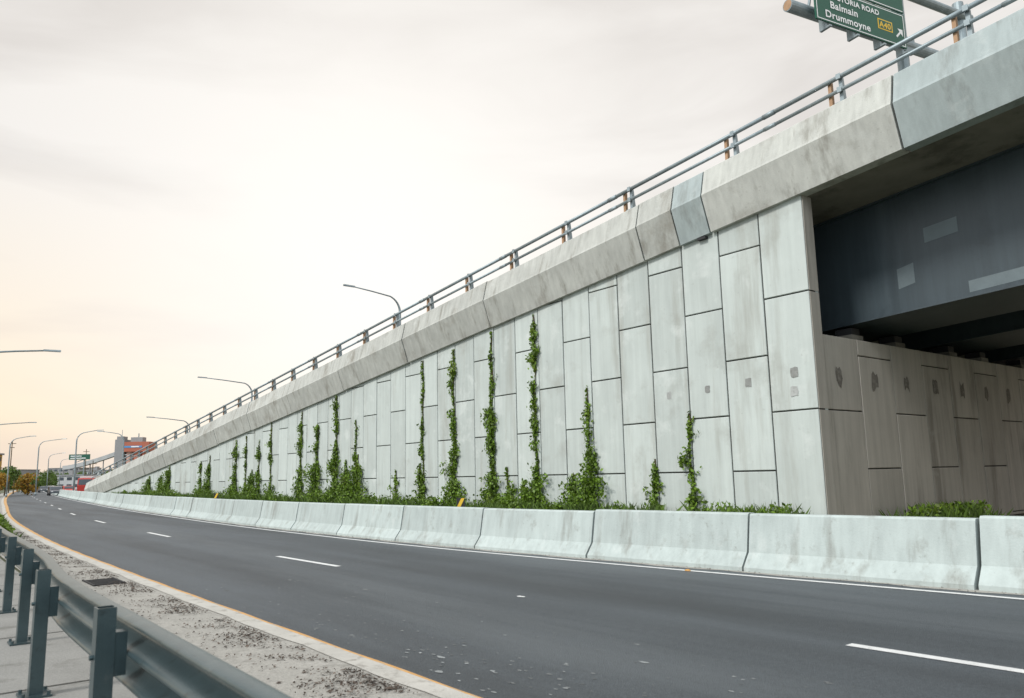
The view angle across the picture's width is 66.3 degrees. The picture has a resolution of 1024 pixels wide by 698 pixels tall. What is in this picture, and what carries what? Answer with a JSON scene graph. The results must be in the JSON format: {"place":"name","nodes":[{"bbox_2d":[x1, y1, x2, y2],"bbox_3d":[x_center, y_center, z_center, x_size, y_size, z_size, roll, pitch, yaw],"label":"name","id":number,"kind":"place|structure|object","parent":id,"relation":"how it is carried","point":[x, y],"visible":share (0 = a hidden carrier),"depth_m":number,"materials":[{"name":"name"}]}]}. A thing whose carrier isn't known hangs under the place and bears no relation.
{"place":"outdoors","nodes":[
{"label":"outdoors","id":0,"kind":"place"},
{"bbox_2d":[0,559,136,697],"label":"footpath","id":1,"kind":"structure","parent":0,"point":[67,669],"depth_m":7.59,"materials":[{"name":"concrete"}]},
{"bbox_2d":[0,349,60,352],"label":"street lamp","id":2,"kind":"object","parent":1,"relation":"on","point":[46,350],"visible":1,"depth_m":43.34,"materials":[{"name":"metal"}]},
{"bbox_2d":[56,470,95,489],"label":"warehouse","id":3,"kind":"structure","parent":0,"point":[66,480],"depth_m":256.90,"materials":[{"name":"white"}]},
{"bbox_2d":[58,477,79,486],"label":"windows","id":4,"kind":"structure","parent":3,"relation":"in","point":[61,478],"depth_m":256.93,"materials":[{"name":"grey glass"}]},
{"bbox_2d":[113,436,130,468],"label":"lift tower","id":5,"kind":"structure","parent":0,"point":[118,451],"depth_m":298.27,"materials":[{"name":"grey concrete"}]},
{"bbox_2d":[0,489,1023,572],"bbox_3d":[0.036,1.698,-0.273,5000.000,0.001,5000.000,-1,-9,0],"label":"ground","id":6,"kind":"structure","parent":0,"point":[3,559],"depth_m":26.73,"materials":[{"name":"soil"}]},
{"bbox_2d":[0,471,9,489],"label":"tree","id":7,"kind":"object","parent":6,"relation":"on","point":[3,479],"visible":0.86,"depth_m":123.27,"materials":[{"name":"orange plant"}]},
{"bbox_2d":[0,465,21,495],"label":"tree","id":8,"kind":"object","parent":6,"relation":"on","point":[13,473],"visible":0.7,"depth_m":135.47,"materials":[{"name":"green plant"}]},
{"bbox_2d":[8,442,15,492],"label":"utility pole","id":9,"kind":"object","parent":6,"relation":"on","point":[12,443],"visible":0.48,"depth_m":180.72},
{"bbox_2d":[0,422,36,424],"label":"street lamp","id":10,"kind":"object","parent":6,"relation":"on","point":[18,423],"visible":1,"depth_m":91.73,"materials":[{"name":"metal"}]},
{"bbox_2d":[1,467,40,474],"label":"warehouse","id":11,"kind":"structure","parent":6,"relation":"on","point":[24,471],"depth_m":436.06,"materials":[{"name":"grey concrete"}]},
{"bbox_2d":[12,473,38,494],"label":"tree","id":12,"kind":"object","parent":6,"relation":"on","point":[24,481],"visible":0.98,"depth_m":134.70,"materials":[{"name":"orange plant"}]},
{"bbox_2d":[14,475,41,492],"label":"tree","id":13,"kind":"object","parent":6,"relation":"on","point":[39,483],"visible":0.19,"depth_m":148.40,"materials":[{"name":"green plant"}]},
{"bbox_2d":[38,469,60,485],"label":"tree","id":14,"kind":"object","parent":6,"relation":"on","point":[51,483],"visible":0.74,"depth_m":214.98,"materials":[{"name":"green plant"}]},
{"bbox_2d":[0,469,112,489],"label":"distant trees","id":15,"kind":"object","parent":6,"relation":"on","point":[49,478],"visible":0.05,"depth_m":334.51,"materials":[{"name":"green plant"}]},
{"bbox_2d":[48,467,90,474],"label":"warehouse","id":16,"kind":"structure","parent":6,"relation":"on","point":[61,471],"depth_m":554.46,"materials":[{"name":"grey concrete"}]},
{"bbox_2d":[73,430,100,490],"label":"street lamp","id":17,"kind":"object","parent":6,"relation":"on","point":[75,457],"visible":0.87,"depth_m":107.12,"materials":[{"name":"metal"}]},
{"bbox_2d":[62,452,113,474],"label":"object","id":18,"kind":"object","parent":6,"relation":"on","point":[96,460],"visible":0.7,"depth_m":298.63,"materials":[{"name":"grey concrete"}]},
{"bbox_2d":[87,471,108,475],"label":"walls","id":19,"kind":"structure","parent":6,"relation":"on","point":[96,471],"depth_m":322.60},
{"bbox_2d":[86,466,111,470],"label":"roof","id":20,"kind":"structure","parent":19,"relation":"on","point":[96,468],"depth_m":324.63,"materials":[{"name":"grey metal"}]},
{"bbox_2d":[126,451,150,463],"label":"silos","id":21,"kind":"object","parent":6,"relation":"on","point":[135,454],"visible":0.22,"depth_m":298.50,"materials":[{"name":"grey concrete"}]},
{"bbox_2d":[124,437,154,451],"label":"headhouse","id":22,"kind":"structure","parent":6,"relation":"on","point":[135,444],"depth_m":298.34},
{"bbox_2d":[0,526,291,697],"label":"guard rail","id":23,"kind":"object","parent":6,"relation":"on","point":[137,655],"visible":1,"depth_m":4.51,"materials":[{"name":"metal"}]},
{"bbox_2d":[457,498,464,506],"bbox_3d":[-1.331,4.464,20.455,0.220,1.140,0.049,-1,-9,0],"label":"hazard marker sign","id":24,"kind":"object","parent":6,"relation":"on","point":[460,502],"visible":0.58,"depth_m":20.51,"materials":[{"name":"metal"}]},
{"bbox_2d":[128,207,827,508],"bbox_3d":[-19.766,6.479,55.221,0.255,9.069,89.993,6,-12,-38],"label":"backing","id":25,"kind":"object","parent":6,"relation":"on","point":[621,382],"visible":0.13,"depth_m":24.08,"materials":[{"name":"grey concrete"}]},
{"bbox_2d":[104,196,827,514],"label":"panels","id":26,"kind":"object","parent":25,"relation":"attached to","point":[798,461],"visible":0.69,"depth_m":25.29,"materials":[{"name":"concrete"}]},
{"bbox_2d":[135,476,154,493],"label":"climbing vine","id":27,"kind":"object","parent":26,"relation":"attached to","point":[145,487],"visible":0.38,"depth_m":70.71,"materials":[{"name":"green plant"}]},
{"bbox_2d":[146,474,162,494],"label":"climbing vine","id":28,"kind":"object","parent":26,"relation":"attached to","point":[158,485],"visible":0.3,"depth_m":67.72,"materials":[{"name":"green plant"}]},
{"bbox_2d":[157,465,170,495],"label":"climbing vine","id":29,"kind":"object","parent":26,"relation":"attached to","point":[167,482],"visible":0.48,"depth_m":65.86,"materials":[{"name":"green plant"}]},
{"bbox_2d":[194,462,201,492],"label":"climbing vine","id":30,"kind":"object","parent":26,"relation":"attached to","point":[199,477],"visible":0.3,"depth_m":59.31,"materials":[{"name":"green plant"}]},
{"bbox_2d":[201,455,210,493],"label":"climbing vine","id":31,"kind":"object","parent":26,"relation":"attached to","point":[206,485],"visible":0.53,"depth_m":57.70,"materials":[{"name":"green plant"}]},
{"bbox_2d":[221,440,238,494],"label":"climbing vine","id":32,"kind":"object","parent":26,"relation":"attached to","point":[233,476],"visible":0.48,"depth_m":53.32,"materials":[{"name":"green plant"}]},
{"bbox_2d":[238,435,246,492],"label":"climbing vine","id":33,"kind":"object","parent":26,"relation":"attached to","point":[245,463],"visible":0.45,"depth_m":51.97,"materials":[{"name":"green plant"}]},
{"bbox_2d":[242,469,253,495],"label":"climbing vine","id":34,"kind":"object","parent":26,"relation":"attached to","point":[249,482],"visible":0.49,"depth_m":50.66,"materials":[{"name":"green plant"}]},
{"bbox_2d":[247,441,261,494],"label":"climbing vine","id":35,"kind":"object","parent":26,"relation":"attached to","point":[256,476],"visible":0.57,"depth_m":49.97,"materials":[{"name":"green plant"}]},
{"bbox_2d":[262,422,274,493],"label":"climbing vine","id":36,"kind":"object","parent":26,"relation":"attached to","point":[269,444],"visible":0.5,"depth_m":48.56,"materials":[{"name":"green plant"}]},
{"bbox_2d":[290,411,304,499],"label":"climbing vine","id":37,"kind":"object","parent":26,"relation":"attached to","point":[297,483],"visible":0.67,"depth_m":44.94,"materials":[{"name":"green plant"}]},
{"bbox_2d":[299,424,322,495],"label":"climbing vine","id":38,"kind":"object","parent":26,"relation":"attached to","point":[313,478],"visible":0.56,"depth_m":43.08,"materials":[{"name":"green plant"}]},
{"bbox_2d":[322,395,340,497],"bbox_3d":[-9.346,5.436,40.977,0.849,6.172,2.386,5,-11,-36],"label":"climbing vine","id":39,"kind":"object","parent":26,"relation":"attached to","point":[331,465],"visible":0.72,"depth_m":41.40,"materials":[{"name":"green plant"}]},
{"bbox_2d":[331,459,352,498],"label":"climbing vine","id":40,"kind":"object","parent":26,"relation":"attached to","point":[340,484],"visible":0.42,"depth_m":40.16,"materials":[{"name":"green plant"}]},
{"bbox_2d":[341,454,367,499],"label":"climbing vine","id":41,"kind":"object","parent":26,"relation":"attached to","point":[354,478],"visible":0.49,"depth_m":39.09,"materials":[{"name":"green plant"}]},
{"bbox_2d":[351,420,357,493],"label":"climbing vine","id":42,"kind":"object","parent":26,"relation":"attached to","point":[353,458],"visible":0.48,"depth_m":39.79,"materials":[{"name":"green plant"}]},
{"bbox_2d":[387,470,402,499],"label":"climbing vine","id":43,"kind":"object","parent":26,"relation":"attached to","point":[396,482],"visible":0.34,"depth_m":36.32,"materials":[{"name":"green plant"}]},
{"bbox_2d":[411,463,425,502],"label":"climbing vine","id":44,"kind":"object","parent":26,"relation":"attached to","point":[419,472],"visible":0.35,"depth_m":34.64,"materials":[{"name":"green plant"}]},
{"bbox_2d":[413,361,426,501],"bbox_3d":[-4.077,3.928,34.780,1.065,6.938,0.402,-9,-12,40],"label":"climbing vine","id":45,"kind":"object","parent":26,"relation":"attached to","point":[421,453],"visible":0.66,"depth_m":34.79,"materials":[{"name":"green plant"}]},
{"bbox_2d":[438,349,466,505],"bbox_3d":[-2.561,3.460,32.587,0.776,7.116,2.006,6,-12,-39],"label":"climbing vine","id":46,"kind":"object","parent":26,"relation":"attached to","point":[453,490],"visible":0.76,"depth_m":32.67,"materials":[{"name":"green plant"}]},
{"bbox_2d":[473,363,502,506],"bbox_3d":[-1.103,3.543,30.332,1.192,6.200,2.180,6,-12,-39],"label":"climbing vine","id":47,"kind":"object","parent":26,"relation":"attached to","point":[488,493],"visible":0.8,"depth_m":30.59,"materials":[{"name":"green plant"}]},
{"bbox_2d":[485,331,496,500],"bbox_3d":[-0.848,2.963,30.769,0.371,7.481,1.053,6,-12,-39],"label":"climbing vine","id":48,"kind":"object","parent":26,"relation":"attached to","point":[490,373],"visible":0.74,"depth_m":31.12,"materials":[{"name":"green plant"}]},
{"bbox_2d":[493,467,517,500],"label":"climbing vine","id":49,"kind":"object","parent":26,"relation":"attached to","point":[509,490],"visible":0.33,"depth_m":29.56,"materials":[{"name":"green plant"}]},
{"bbox_2d":[508,478,530,503],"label":"climbing vine","id":50,"kind":"object","parent":26,"relation":"attached to","point":[524,490],"visible":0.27,"depth_m":28.86,"materials":[{"name":"green plant"}]},
{"bbox_2d":[520,314,549,505],"bbox_3d":[0.453,2.500,28.836,0.777,7.737,2.506,5,-11,-35],"label":"climbing vine","id":51,"kind":"object","parent":26,"relation":"attached to","point":[533,495],"visible":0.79,"depth_m":28.63,"materials":[{"name":"green plant"}]},
{"bbox_2d":[557,473,580,504],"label":"climbing vine","id":52,"kind":"object","parent":26,"relation":"attached to","point":[568,486],"visible":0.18,"depth_m":26.87,"materials":[{"name":"green plant"}]},
{"bbox_2d":[564,385,618,509],"bbox_3d":[2.609,3.440,25.584,1.187,4.749,3.369,6,-12,-39],"label":"climbing vine","id":53,"kind":"object","parent":26,"relation":"attached to","point":[588,488],"visible":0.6,"depth_m":26.13,"materials":[{"name":"green plant"}]},
{"bbox_2d":[643,459,663,507],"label":"climbing vine","id":54,"kind":"object","parent":26,"relation":"attached to","point":[655,485],"visible":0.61,"depth_m":23.92,"materials":[{"name":"green plant"}]},
{"bbox_2d":[677,411,705,510],"bbox_3d":[5.186,3.536,22.839,0.430,3.509,1.022,4,-11,-30],"label":"climbing vine","id":55,"kind":"object","parent":26,"relation":"attached to","point":[691,498],"visible":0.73,"depth_m":22.95,"materials":[{"name":"green plant"}]},
{"bbox_2d":[667,367,797,398],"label":"mortar patches","id":56,"kind":"object","parent":26,"relation":"attached to","point":[794,373],"visible":1,"depth_m":20.67,"materials":[{"name":"grey concrete"}]},
{"bbox_2d":[0,486,991,533],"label":"shrubs","id":57,"kind":"object","parent":6,"relation":"on","point":[5,524],"visible":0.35,"depth_m":27.92,"materials":[{"name":"green plant"}]},
{"bbox_2d":[1,491,1012,538],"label":"grass verge","id":58,"kind":"object","parent":6,"relation":"on","point":[975,512],"depth_m":24.98,"materials":[{"name":"green plant"}]},
{"bbox_2d":[84,8,1023,492],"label":"bridge parapet","id":59,"kind":"structure","parent":6,"relation":"on","point":[960,84],"depth_m":22.90,"materials":[{"name":"grey concrete"}]},
{"bbox_2d":[197,376,252,401],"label":"street lamp","id":60,"kind":"object","parent":59,"relation":"on","point":[231,381],"visible":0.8,"depth_m":78.30,"materials":[{"name":"metal"}]},
{"bbox_2d":[343,284,400,324],"bbox_3d":[-9.743,0.182,54.887,4.599,9.080,0.298,6,-12,-37],"label":"street lamp","id":61,"kind":"object","parent":59,"relation":"on","point":[394,299],"visible":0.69,"depth_m":55.94,"materials":[{"name":"metal"}]},
{"bbox_2d":[91,0,1016,478],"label":"bridge railing","id":62,"kind":"object","parent":59,"relation":"on","point":[733,146],"visible":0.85,"depth_m":24.79,"materials":[{"name":"grey metal"}]},
{"bbox_2d":[783,0,972,71],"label":"overhead road sign","id":63,"kind":"object","parent":59,"relation":"on","point":[879,26],"visible":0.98,"depth_m":26.57,"materials":[{"name":"metal"}]},
{"bbox_2d":[802,195,837,514],"bbox_3d":[7.895,0.298,20.446,0.428,9.040,0.312,6,-12,-38],"label":"end return","id":64,"kind":"object","parent":6,"relation":"on","point":[820,368],"visible":0.71,"depth_m":20.32,"materials":[{"name":"concrete"}]},
{"bbox_2d":[807,104,1023,225],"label":"overpass deck","id":65,"kind":"structure","parent":6,"relation":"on","point":[1001,132],"depth_m":19.70,"materials":[{"name":"concrete"}]},
{"bbox_2d":[146,417,190,431],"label":"street lamp","id":66,"kind":"object","parent":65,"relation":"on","point":[171,419],"visible":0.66,"depth_m":93.80,"materials":[{"name":"metal"}]},
{"bbox_2d":[813,143,1023,341],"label":"steel box girder","id":67,"kind":"object","parent":65,"relation":"on","point":[946,249],"visible":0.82,"depth_m":20.85,"materials":[{"name":"metal"}]},
{"bbox_2d":[898,310,1023,355],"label":"steel box girder","id":68,"kind":"object","parent":65,"relation":"on","point":[991,333],"visible":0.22,"depth_m":25.76,"materials":[{"name":"metal"}]},
{"bbox_2d":[983,344,1023,364],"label":"steel box girder","id":69,"kind":"object","parent":65,"relation":"on","point":[1001,356],"visible":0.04,"depth_m":30.06,"materials":[{"name":"metal"}]},
{"bbox_2d":[822,328,1023,515],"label":"bridge abutment","id":70,"kind":"object","parent":6,"relation":"on","point":[910,427],"visible":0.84,"depth_m":23.46,"materials":[{"name":"concrete"}]},
{"bbox_2d":[0,0,1023,472],"label":"sky","id":71,"kind":"structure","parent":0,"point":[190,189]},
{"bbox_2d":[4,490,1023,697],"bbox_3d":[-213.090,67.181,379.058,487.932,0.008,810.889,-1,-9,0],"label":"road","id":72,"kind":"structure","parent":0,"point":[479,623],"depth_m":9.53,"materials":[{"name":"grey asphalt"}]},
{"bbox_2d":[5,436,31,496],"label":"street lamp","id":73,"kind":"object","parent":72,"relation":"on","point":[8,464],"visible":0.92,"depth_m":116.93,"materials":[{"name":"metal"}]},
{"bbox_2d":[38,486,47,492],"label":"car","id":74,"kind":"object","parent":72,"relation":"on","point":[43,488],"visible":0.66,"depth_m":178.43,"materials":[{"name":"grey metal"}]},
{"bbox_2d":[34,438,66,495],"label":"street lamp","id":75,"kind":"object","parent":72,"relation":"on","point":[37,466],"visible":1,"depth_m":129.73,"materials":[{"name":"metal"}]},
{"bbox_2d":[47,486,61,495],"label":"car","id":76,"kind":"object","parent":72,"relation":"on","point":[53,489],"visible":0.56,"depth_m":124.35,"materials":[{"name":"white metal"}]},
{"bbox_2d":[0,490,439,697],"bbox_3d":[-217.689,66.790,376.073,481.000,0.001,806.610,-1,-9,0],"label":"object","id":77,"kind":"object","parent":72,"relation":"on","point":[285,674],"visible":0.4,"depth_m":8.06,"materials":[{"name":"grey gravel"}]},
{"bbox_2d":[82,577,124,586],"bbox_3d":[-7.084,4.035,13.595,0.500,0.023,1.030,6,-12,-38],"label":"storm drain grate","id":78,"kind":"object","parent":77,"relation":"on","point":[96,582],"visible":0.97,"depth_m":13.57,"materials":[{"name":"metal"}]},
{"bbox_2d":[1,492,476,697],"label":"kerb strip","id":79,"kind":"object","parent":72,"relation":"on","point":[400,676],"visible":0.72,"depth_m":8.49,"materials":[{"name":"concrete"}]},
{"bbox_2d":[15,527,1016,697],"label":"leaf litter","id":80,"kind":"object","parent":72,"relation":"on","point":[395,686],"visible":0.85,"depth_m":8.41,"materials":[{"name":"brown plant"}]},
{"bbox_2d":[51,489,1023,593],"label":"concrete barrier","id":81,"kind":"object","parent":72,"relation":"on","point":[984,553],"visible":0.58,"depth_m":14.25,"materials":[{"name":"grey concrete"}]},
{"label":"ramp road","id":82,"kind":"structure","parent":0,"visible":0},
{"bbox_2d":[62,486,75,490],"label":"car","id":83,"kind":"object","parent":82,"relation":"on","point":[67,487],"visible":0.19,"depth_m":134.30,"materials":[{"name":"red metal"}]},
{"bbox_2d":[69,454,89,485],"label":"highway sign","id":84,"kind":"object","parent":82,"relation":"on","point":[81,457],"visible":0.66,"depth_m":148.89,"materials":[{"name":"metal"}]},
{"bbox_2d":[77,476,99,490],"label":"truck","id":85,"kind":"object","parent":82,"relation":"on","point":[82,482],"visible":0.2,"depth_m":124.31,"materials":[{"name":"metal"}]},
{"bbox_2d":[97,431,123,461],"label":"street lamp","id":86,"kind":"object","parent":82,"relation":"on","point":[123,442],"visible":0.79,"depth_m":111.28,"materials":[{"name":"metal"}]}
]}

